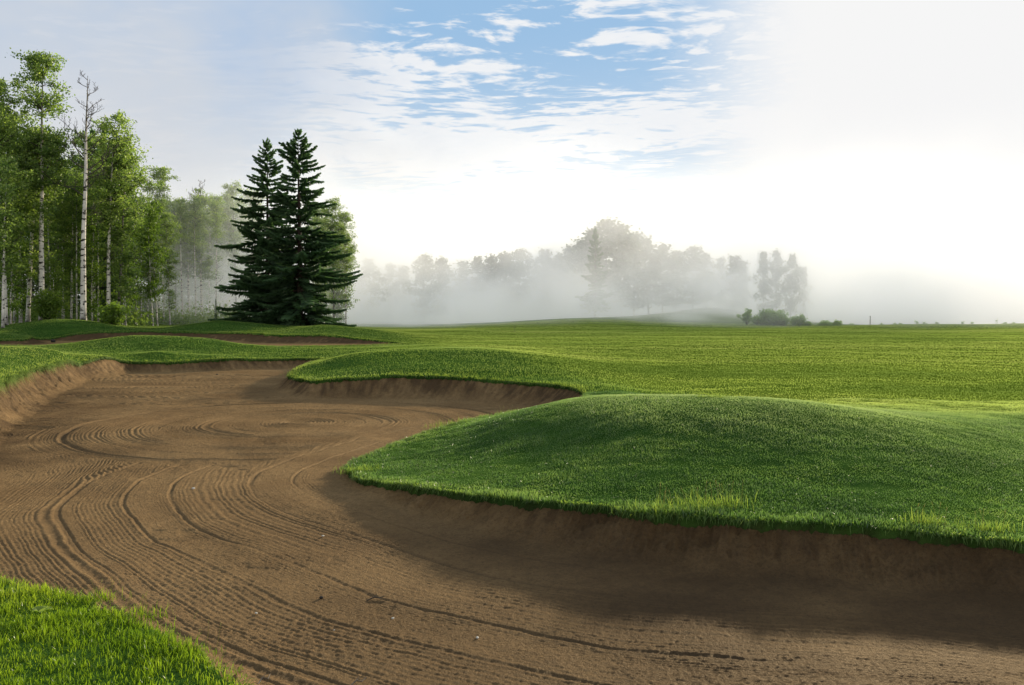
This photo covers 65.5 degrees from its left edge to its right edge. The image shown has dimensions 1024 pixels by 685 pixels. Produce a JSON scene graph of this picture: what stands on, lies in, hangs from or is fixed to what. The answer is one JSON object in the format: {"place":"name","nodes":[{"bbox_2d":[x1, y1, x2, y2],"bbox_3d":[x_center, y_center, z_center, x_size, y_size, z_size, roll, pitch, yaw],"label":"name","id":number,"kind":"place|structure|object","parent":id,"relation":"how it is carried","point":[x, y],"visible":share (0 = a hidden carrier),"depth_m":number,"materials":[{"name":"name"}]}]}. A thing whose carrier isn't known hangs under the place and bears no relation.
{"place":"outdoors","nodes":[
{"label":"outdoors","id":0,"kind":"place"},
{"bbox_2d":[0,308,1023,684],"bbox_3d":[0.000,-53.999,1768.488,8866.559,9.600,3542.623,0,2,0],"label":"ground","id":1,"kind":"structure","parent":0,"point":[716,316],"depth_m":12.11,"materials":[{"name":"plant"}]},
{"bbox_2d":[0,113,32,322],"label":"aspen","id":2,"kind":"object","parent":1,"relation":"on","point":[14,317],"visible":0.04,"depth_m":81.80,"materials":[{"name":"green plant"}]},
{"bbox_2d":[0,206,37,323],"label":"aspen","id":3,"kind":"object","parent":1,"relation":"on","point":[11,305],"visible":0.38,"depth_m":71.84,"materials":[{"name":"green plant"}]},
{"bbox_2d":[0,153,39,327],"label":"aspen","id":4,"kind":"object","parent":1,"relation":"on","point":[5,229],"visible":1,"depth_m":66.57,"materials":[{"name":"green plant"}]},
{"bbox_2d":[0,77,45,325],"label":"aspen","id":5,"kind":"object","parent":1,"relation":"on","point":[6,112],"visible":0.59,"depth_m":69.82,"materials":[{"name":"green plant"}]},
{"bbox_2d":[7,223,38,322],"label":"aspen","id":6,"kind":"object","parent":1,"relation":"on","point":[23,303],"visible":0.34,"depth_m":74.88,"materials":[{"name":"green plant"}]},
{"bbox_2d":[11,126,50,311],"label":"aspen","id":7,"kind":"object","parent":1,"relation":"on","point":[33,282],"visible":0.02,"depth_m":91.76,"materials":[{"name":"green plant"}]},
{"bbox_2d":[0,47,82,319],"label":"aspen","id":8,"kind":"object","parent":1,"relation":"on","point":[36,64],"visible":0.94,"depth_m":71.50,"materials":[{"name":"green plant"}]},
{"bbox_2d":[5,116,77,321],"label":"aspen","id":9,"kind":"object","parent":1,"relation":"on","point":[31,257],"visible":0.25,"depth_m":73.72,"materials":[{"name":"green plant"}]},
{"bbox_2d":[33,194,54,298],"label":"aspen","id":10,"kind":"object","parent":1,"relation":"on","point":[45,285],"visible":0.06,"depth_m":98.95,"materials":[{"name":"green plant"}]},
{"bbox_2d":[28,283,68,320],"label":"bush","id":11,"kind":"object","parent":1,"relation":"on","point":[47,306],"visible":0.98,"depth_m":71.39,"materials":[{"name":"green plant"}]},
{"bbox_2d":[38,258,69,316],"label":"aspen","id":12,"kind":"object","parent":1,"relation":"on","point":[55,275],"visible":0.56,"depth_m":73.74,"materials":[{"name":"green plant"}]},
{"bbox_2d":[36,159,80,317],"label":"aspen","id":13,"kind":"object","parent":1,"relation":"on","point":[46,228],"visible":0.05,"depth_m":83.59,"materials":[{"name":"green plant"}]},
{"bbox_2d":[49,186,74,318],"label":"aspen","id":14,"kind":"object","parent":1,"relation":"on","point":[57,231],"visible":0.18,"depth_m":82.28,"materials":[{"name":"green plant"}]},
{"bbox_2d":[44,214,80,318],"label":"aspen","id":15,"kind":"object","parent":1,"relation":"on","point":[58,251],"visible":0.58,"depth_m":79.85,"materials":[{"name":"green plant"}]},
{"bbox_2d":[44,193,86,304],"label":"aspen","id":16,"kind":"object","parent":1,"relation":"on","point":[50,249],"visible":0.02,"depth_m":94.42,"materials":[{"name":"green plant"}]},
{"bbox_2d":[54,231,80,308],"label":"aspen","id":17,"kind":"object","parent":1,"relation":"on","point":[74,300],"visible":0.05,"depth_m":87.50,"materials":[{"name":"green plant"}]},
{"bbox_2d":[50,167,103,318],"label":"aspen","id":18,"kind":"object","parent":1,"relation":"on","point":[71,252],"visible":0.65,"depth_m":79.55,"materials":[{"name":"green plant"}]},
{"bbox_2d":[63,177,90,319],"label":"aspen","id":19,"kind":"object","parent":1,"relation":"on","point":[76,219],"visible":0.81,"depth_m":78.73,"materials":[{"name":"green plant"}]},
{"bbox_2d":[40,70,119,319],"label":"aspen","id":20,"kind":"object","parent":1,"relation":"on","point":[83,313],"visible":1,"depth_m":70.53,"materials":[{"name":"grey plant"}]},
{"bbox_2d":[71,165,108,321],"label":"aspen","id":21,"kind":"object","parent":1,"relation":"on","point":[93,216],"visible":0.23,"depth_m":79.73,"materials":[{"name":"green plant"}]},
{"bbox_2d":[69,214,111,320],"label":"aspen","id":22,"kind":"object","parent":1,"relation":"on","point":[91,294],"visible":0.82,"depth_m":76.52,"materials":[{"name":"green plant"}]},
{"bbox_2d":[65,129,121,323],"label":"aspen","id":23,"kind":"object","parent":1,"relation":"on","point":[105,264],"visible":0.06,"depth_m":87.38,"materials":[{"name":"green plant"}]},
{"bbox_2d":[63,131,124,315],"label":"aspen","id":24,"kind":"object","parent":1,"relation":"on","point":[89,141],"visible":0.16,"depth_m":82.98,"materials":[{"name":"green plant"}]},
{"bbox_2d":[69,577,131,603],"bbox_3d":[-2.959,1.765,5.703,0.390,0.187,0.252,1,2,21],"label":"grass tuft","id":25,"kind":"object","parent":1,"relation":"on","point":[104,599],"visible":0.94,"depth_m":5.70,"materials":[{"name":"plant"}]},
{"bbox_2d":[79,128,130,315],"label":"aspen","id":26,"kind":"object","parent":1,"relation":"on","point":[105,258],"visible":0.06,"depth_m":91.56,"materials":[{"name":"green plant"}]},
{"bbox_2d":[69,109,152,304],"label":"aspen","id":27,"kind":"object","parent":1,"relation":"on","point":[119,118],"visible":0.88,"depth_m":75.26,"materials":[{"name":"green plant"}]},
{"bbox_2d":[95,300,133,324],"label":"bush","id":28,"kind":"object","parent":1,"relation":"on","point":[111,313],"visible":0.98,"depth_m":68.54,"materials":[{"name":"green plant"}]},
{"bbox_2d":[103,219,147,325],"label":"aspen","id":29,"kind":"object","parent":1,"relation":"on","point":[129,298],"visible":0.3,"depth_m":79.63,"materials":[{"name":"green plant"}]},
{"bbox_2d":[0,288,251,325],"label":"undergrowth","id":30,"kind":"object","parent":1,"relation":"on","point":[176,318],"visible":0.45,"depth_m":98.00,"materials":[{"name":"green plant"}]},
{"bbox_2d":[105,147,147,320],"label":"aspen","id":31,"kind":"object","parent":1,"relation":"on","point":[136,202],"visible":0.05,"depth_m":89.82,"materials":[{"name":"green plant"}]},
{"bbox_2d":[92,129,165,303],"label":"aspen","id":32,"kind":"object","parent":1,"relation":"on","point":[126,256],"visible":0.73,"depth_m":76.48,"materials":[{"name":"green plant"}]},
{"bbox_2d":[0,572,260,684],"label":"rough grass","id":33,"kind":"structure","parent":1,"relation":"on","point":[44,626],"depth_m":4.86,"materials":[{"name":"plant"}]},
{"bbox_2d":[124,228,145,318],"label":"aspen","id":34,"kind":"object","parent":1,"relation":"on","point":[136,288],"visible":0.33,"depth_m":87.71,"materials":[{"name":"green plant"}]},
{"bbox_2d":[125,199,154,312],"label":"aspen","id":35,"kind":"object","parent":1,"relation":"on","point":[140,279],"visible":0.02,"depth_m":105.98,"materials":[{"name":"green plant"}]},
{"bbox_2d":[111,591,168,621],"bbox_3d":[-2.429,1.769,5.327,0.618,0.199,0.254,0,2,0],"label":"grass tuft","id":36,"kind":"object","parent":1,"relation":"on","point":[135,611],"visible":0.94,"depth_m":5.34,"materials":[{"name":"plant"}]},
{"bbox_2d":[132,207,164,325],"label":"aspen","id":37,"kind":"object","parent":1,"relation":"on","point":[146,247],"visible":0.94,"depth_m":85.39,"materials":[{"name":"green plant"}]},
{"bbox_2d":[137,242,167,313],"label":"aspen","id":38,"kind":"object","parent":1,"relation":"on","point":[145,306],"visible":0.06,"depth_m":111.17,"materials":[{"name":"green plant"}]},
{"bbox_2d":[137,199,172,325],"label":"aspen","id":39,"kind":"object","parent":1,"relation":"on","point":[159,235],"visible":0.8,"depth_m":86.43,"materials":[{"name":"green plant"}]},
{"bbox_2d":[138,165,180,312],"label":"aspen","id":40,"kind":"object","parent":1,"relation":"on","point":[161,173],"visible":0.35,"depth_m":106.94,"materials":[{"name":"green plant"}]},
{"bbox_2d":[150,194,182,320],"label":"aspen","id":41,"kind":"object","parent":1,"relation":"on","point":[161,201],"visible":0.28,"depth_m":99.45,"materials":[{"name":"green plant"}]},
{"bbox_2d":[150,212,183,324],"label":"aspen","id":42,"kind":"object","parent":1,"relation":"on","point":[168,269],"visible":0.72,"depth_m":93.62,"materials":[{"name":"green plant"}]},
{"bbox_2d":[155,201,186,309],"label":"aspen","id":43,"kind":"object","parent":1,"relation":"on","point":[172,286],"visible":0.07,"depth_m":121.69,"materials":[{"name":"green plant"}]},
{"bbox_2d":[160,195,197,313],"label":"aspen","id":44,"kind":"object","parent":1,"relation":"on","point":[184,292],"visible":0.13,"depth_m":125.14,"materials":[{"name":"green plant"}]},
{"bbox_2d":[168,197,190,317],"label":"aspen","id":45,"kind":"object","parent":1,"relation":"on","point":[181,208],"visible":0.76,"depth_m":103.72,"materials":[{"name":"green plant"}]},
{"bbox_2d":[167,198,191,313],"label":"aspen","id":46,"kind":"object","parent":1,"relation":"on","point":[174,210],"visible":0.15,"depth_m":115.31,"materials":[{"name":"green plant"}]},
{"bbox_2d":[154,619,220,652],"bbox_3d":[-1.974,1.792,4.851,0.390,0.159,0.235,0,2,-14],"label":"grass tuft","id":47,"kind":"object","parent":1,"relation":"on","point":[195,645],"visible":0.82,"depth_m":4.84,"materials":[{"name":"plant"}]},
{"bbox_2d":[172,192,210,311],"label":"aspen","id":48,"kind":"object","parent":1,"relation":"on","point":[188,271],"visible":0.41,"depth_m":111.43,"materials":[{"name":"green plant"}]},
{"bbox_2d":[0,332,389,345],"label":"bunker sand","id":49,"kind":"structure","parent":1,"relation":"on","point":[277,340],"depth_m":56.22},
{"bbox_2d":[183,192,210,318],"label":"aspen","id":50,"kind":"object","parent":1,"relation":"on","point":[194,203],"visible":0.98,"depth_m":105.30,"materials":[{"name":"green plant"}]},
{"bbox_2d":[179,207,218,312],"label":"aspen","id":51,"kind":"object","parent":1,"relation":"on","point":[192,289],"visible":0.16,"depth_m":127.26,"materials":[{"name":"green plant"}]},
{"bbox_2d":[181,179,222,315],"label":"aspen","id":52,"kind":"object","parent":1,"relation":"on","point":[202,266],"visible":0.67,"depth_m":109.36,"materials":[{"name":"green plant"}]},
{"bbox_2d":[196,193,234,312],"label":"aspen","id":53,"kind":"object","parent":1,"relation":"on","point":[208,284],"visible":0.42,"depth_m":117.76,"materials":[{"name":"green plant"}]},
{"bbox_2d":[202,211,231,314],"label":"aspen","id":54,"kind":"object","parent":1,"relation":"on","point":[214,296],"visible":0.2,"depth_m":129.38,"materials":[{"name":"green plant"}]},
{"bbox_2d":[205,195,230,314],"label":"aspen","id":55,"kind":"object","parent":1,"relation":"on","point":[219,296],"visible":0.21,"depth_m":123.44,"materials":[{"name":"green plant"}]},
{"bbox_2d":[206,194,231,312],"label":"aspen","id":56,"kind":"object","parent":1,"relation":"on","point":[216,209],"visible":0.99,"depth_m":107.55,"materials":[{"name":"green plant"}]},
{"bbox_2d":[215,200,244,307],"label":"aspen","id":57,"kind":"object","parent":1,"relation":"on","point":[231,298],"visible":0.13,"depth_m":131.25,"materials":[{"name":"green plant"}]},
{"bbox_2d":[211,179,251,311],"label":"aspen","id":58,"kind":"object","parent":1,"relation":"on","point":[235,236],"visible":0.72,"depth_m":116.71,"materials":[{"name":"green plant"}]},
{"bbox_2d":[237,188,265,298],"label":"aspen","id":59,"kind":"object","parent":1,"relation":"on","point":[248,197],"visible":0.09,"depth_m":127.38,"materials":[{"name":"green plant"}]},
{"bbox_2d":[208,137,329,324],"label":"spruce","id":60,"kind":"object","parent":1,"relation":"on","point":[243,285],"visible":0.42,"depth_m":76.22,"materials":[{"name":"green plant"}]},
{"bbox_2d":[230,128,362,326],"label":"spruce","id":61,"kind":"object","parent":1,"relation":"on","point":[318,243],"visible":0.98,"depth_m":73.84,"materials":[{"name":"green plant"}]},
{"bbox_2d":[311,195,350,317],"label":"aspen","id":62,"kind":"object","parent":1,"relation":"on","point":[338,224],"visible":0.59,"depth_m":101.02,"materials":[{"name":"green plant"}]},
{"bbox_2d":[324,222,359,322],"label":"aspen","id":63,"kind":"object","parent":1,"relation":"on","point":[338,293],"visible":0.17,"depth_m":117.55,"materials":[{"name":"green plant"}]},
{"bbox_2d":[328,212,360,323],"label":"aspen","id":64,"kind":"object","parent":1,"relation":"on","point":[348,243],"visible":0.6,"depth_m":103.43,"materials":[{"name":"green plant"}]},
{"bbox_2d":[347,273,366,321],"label":"misty tree","id":65,"kind":"object","parent":1,"relation":"on","point":[355,314],"visible":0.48,"depth_m":189.37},
{"bbox_2d":[333,458,388,474],"bbox_3d":[-2.163,1.752,11.353,0.865,0.252,0.480,0,2,0],"label":"grass tuft","id":66,"kind":"object","parent":1,"relation":"on","point":[356,469],"visible":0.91,"depth_m":11.35,"materials":[{"name":"plant"}]},
{"bbox_2d":[350,256,390,322],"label":"misty tree","id":67,"kind":"object","parent":1,"relation":"on","point":[370,287],"visible":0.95,"depth_m":183.59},
{"bbox_2d":[379,262,405,321],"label":"misty tree","id":68,"kind":"object","parent":1,"relation":"on","point":[390,270],"visible":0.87,"depth_m":191.05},
{"bbox_2d":[387,263,417,321],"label":"misty tree","id":69,"kind":"object","parent":1,"relation":"on","point":[403,273],"visible":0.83,"depth_m":194.20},
{"bbox_2d":[402,252,448,322],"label":"misty tree","id":70,"kind":"object","parent":1,"relation":"on","point":[421,275],"visible":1,"depth_m":180.76,"materials":[{"name":"plant"}]},
{"bbox_2d":[427,255,461,322],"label":"misty tree","id":71,"kind":"object","parent":1,"relation":"on","point":[442,273],"visible":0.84,"depth_m":184.10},
{"bbox_2d":[450,259,476,321],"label":"misty tree","id":72,"kind":"object","parent":1,"relation":"on","point":[460,280],"visible":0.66,"depth_m":190.87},
{"bbox_2d":[456,255,490,321],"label":"misty tree","id":73,"kind":"object","parent":1,"relation":"on","point":[476,304],"visible":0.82,"depth_m":184.50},
{"bbox_2d":[469,253,511,321],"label":"misty tree","id":74,"kind":"object","parent":1,"relation":"on","point":[493,275],"visible":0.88,"depth_m":182.88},
{"bbox_2d":[490,250,524,320],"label":"misty tree","id":75,"kind":"object","parent":1,"relation":"on","point":[503,258],"visible":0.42,"depth_m":184.59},
{"bbox_2d":[0,359,1023,684],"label":"bunker sand","id":76,"kind":"structure","parent":1,"relation":"on","point":[106,467],"depth_m":7.27,"materials":[{"name":"sand"}]},
{"bbox_2d":[0,319,1023,400],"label":"fairway grass","id":77,"kind":"structure","parent":1,"relation":"on","point":[924,332],"depth_m":42.77,"materials":[{"name":"plant"}]},
{"bbox_2d":[491,248,544,320],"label":"misty tree","id":78,"kind":"object","parent":1,"relation":"on","point":[520,269],"visible":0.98,"depth_m":178.60,"materials":[{"name":"plant"}]},
{"bbox_2d":[521,247,564,318],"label":"misty tree","id":79,"kind":"object","parent":1,"relation":"on","point":[543,301],"visible":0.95,"depth_m":178.98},
{"bbox_2d":[536,251,574,318],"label":"misty tree","id":80,"kind":"object","parent":1,"relation":"on","point":[560,279],"visible":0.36,"depth_m":182.74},
{"bbox_2d":[553,244,581,317],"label":"misty tree","id":81,"kind":"object","parent":1,"relation":"on","point":[567,253],"visible":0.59,"depth_m":178.85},
{"bbox_2d":[556,234,588,317],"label":"misty tree","id":82,"kind":"object","parent":1,"relation":"on","point":[576,250],"visible":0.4,"depth_m":171.17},
{"bbox_2d":[571,228,610,316],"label":"misty tree","id":83,"kind":"object","parent":1,"relation":"on","point":[583,281],"visible":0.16,"depth_m":167.48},
{"bbox_2d":[575,228,612,316],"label":"spruce","id":84,"kind":"object","parent":1,"relation":"on","point":[588,298],"visible":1,"depth_m":145.21,"materials":[{"name":"grey plant"}]},
{"bbox_2d":[568,215,643,316],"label":"misty tree","id":85,"kind":"object","parent":1,"relation":"on","point":[606,227],"visible":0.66,"depth_m":162.74,"materials":[{"name":"plant"}]},
{"bbox_2d":[599,221,653,315],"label":"misty tree","id":86,"kind":"object","parent":1,"relation":"on","point":[635,276],"visible":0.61,"depth_m":164.47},
{"bbox_2d":[614,227,654,315],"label":"misty tree","id":87,"kind":"object","parent":1,"relation":"on","point":[638,238],"visible":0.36,"depth_m":168.68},
{"bbox_2d":[631,234,674,314],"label":"misty tree","id":88,"kind":"object","parent":1,"relation":"on","point":[649,296],"visible":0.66,"depth_m":170.64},
{"bbox_2d":[647,242,684,312],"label":"misty tree","id":89,"kind":"object","parent":1,"relation":"on","point":[662,248],"visible":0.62,"depth_m":176.73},
{"bbox_2d":[611,482,729,518],"bbox_3d":[1.620,1.558,7.837,1.268,0.306,0.746,1,2,17],"label":"grass tuft","id":90,"kind":"object","parent":1,"relation":"on","point":[662,506],"visible":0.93,"depth_m":7.90,"materials":[{"name":"plant"}]},
{"bbox_2d":[668,250,689,310],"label":"misty tree","id":91,"kind":"object","parent":1,"relation":"on","point":[676,267],"visible":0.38,"depth_m":180.98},
{"bbox_2d":[339,390,1023,543],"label":"mown grass","id":92,"kind":"structure","parent":1,"relation":"on","point":[885,412],"depth_m":10.12,"materials":[{"name":"plant"}]},
{"bbox_2d":[669,245,717,308],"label":"misty tree","id":93,"kind":"object","parent":1,"relation":"on","point":[693,283],"visible":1,"depth_m":168.75,"materials":[{"name":"plant"}]},
{"bbox_2d":[695,252,723,307],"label":"misty tree","id":94,"kind":"object","parent":1,"relation":"on","point":[714,284],"visible":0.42,"depth_m":173.20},
{"bbox_2d":[669,480,761,515],"bbox_3d":[2.042,1.525,7.909,0.954,0.327,0.621,0,2,0],"label":"grass tuft","id":95,"kind":"object","parent":1,"relation":"on","point":[729,503],"visible":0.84,"depth_m":7.94,"materials":[{"name":"plant"}]},
{"bbox_2d":[711,256,729,307],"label":"misty tree","id":96,"kind":"object","parent":1,"relation":"on","point":[720,262],"visible":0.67,"depth_m":177.33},
{"bbox_2d":[717,254,752,311],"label":"misty tree","id":97,"kind":"object","parent":1,"relation":"on","point":[735,268],"visible":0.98,"depth_m":159.07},
{"bbox_2d":[730,259,756,312],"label":"misty tree","id":98,"kind":"object","parent":1,"relation":"on","point":[744,284],"visible":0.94,"depth_m":159.34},
{"bbox_2d":[736,308,751,324],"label":"bush","id":99,"kind":"object","parent":1,"relation":"on","point":[747,314],"visible":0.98,"depth_m":121.69,"materials":[{"name":"green plant"}]},
{"bbox_2d":[749,250,774,312],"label":"misty tree","id":100,"kind":"object","parent":1,"relation":"on","point":[762,269],"visible":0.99,"depth_m":149.48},
{"bbox_2d":[758,307,788,325],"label":"bush","id":101,"kind":"object","parent":1,"relation":"on","point":[772,317],"visible":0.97,"depth_m":119.84,"materials":[{"name":"green plant"}]},
{"bbox_2d":[764,248,790,310],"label":"misty tree","id":102,"kind":"object","parent":1,"relation":"on","point":[778,261],"visible":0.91,"depth_m":150.34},
{"bbox_2d":[772,252,804,317],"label":"misty tree","id":103,"kind":"object","parent":1,"relation":"on","point":[794,288],"visible":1,"depth_m":148.15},
{"bbox_2d":[789,313,807,325],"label":"bush","id":104,"kind":"object","parent":1,"relation":"on","point":[798,320],"visible":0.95,"depth_m":120.54,"materials":[{"name":"green plant"}]},
{"bbox_2d":[794,266,813,316],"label":"misty tree","id":105,"kind":"object","parent":1,"relation":"on","point":[803,280],"visible":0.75,"depth_m":151.38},
{"bbox_2d":[805,242,1023,320],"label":"fog bank","id":106,"kind":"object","parent":1,"relation":"on","point":[1003,288],"visible":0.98,"depth_m":348.69,"materials":[{"name":"white"}]},
{"bbox_2d":[893,502,960,527],"bbox_3d":[3.831,1.595,7.410,0.586,0.235,0.397,0,2,0],"label":"grass tuft","id":107,"kind":"object","parent":1,"relation":"on","point":[923,518],"visible":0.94,"depth_m":7.43,"materials":[{"name":"plant"}]},
{"bbox_2d":[955,509,1022,533],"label":"grass tuft","id":108,"kind":"object","parent":1,"relation":"on","point":[1000,528],"visible":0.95,"depth_m":7.24,"materials":[{"name":"plant"}]},
{"bbox_2d":[0,0,1023,313],"label":"sky","id":109,"kind":"structure","parent":0,"point":[820,131],"materials":[{"name":"white"}]},
{"bbox_2d":[838,321,1023,324],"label":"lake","id":110,"kind":"structure","parent":0,"point":[928,322],"depth_m":233.78,"materials":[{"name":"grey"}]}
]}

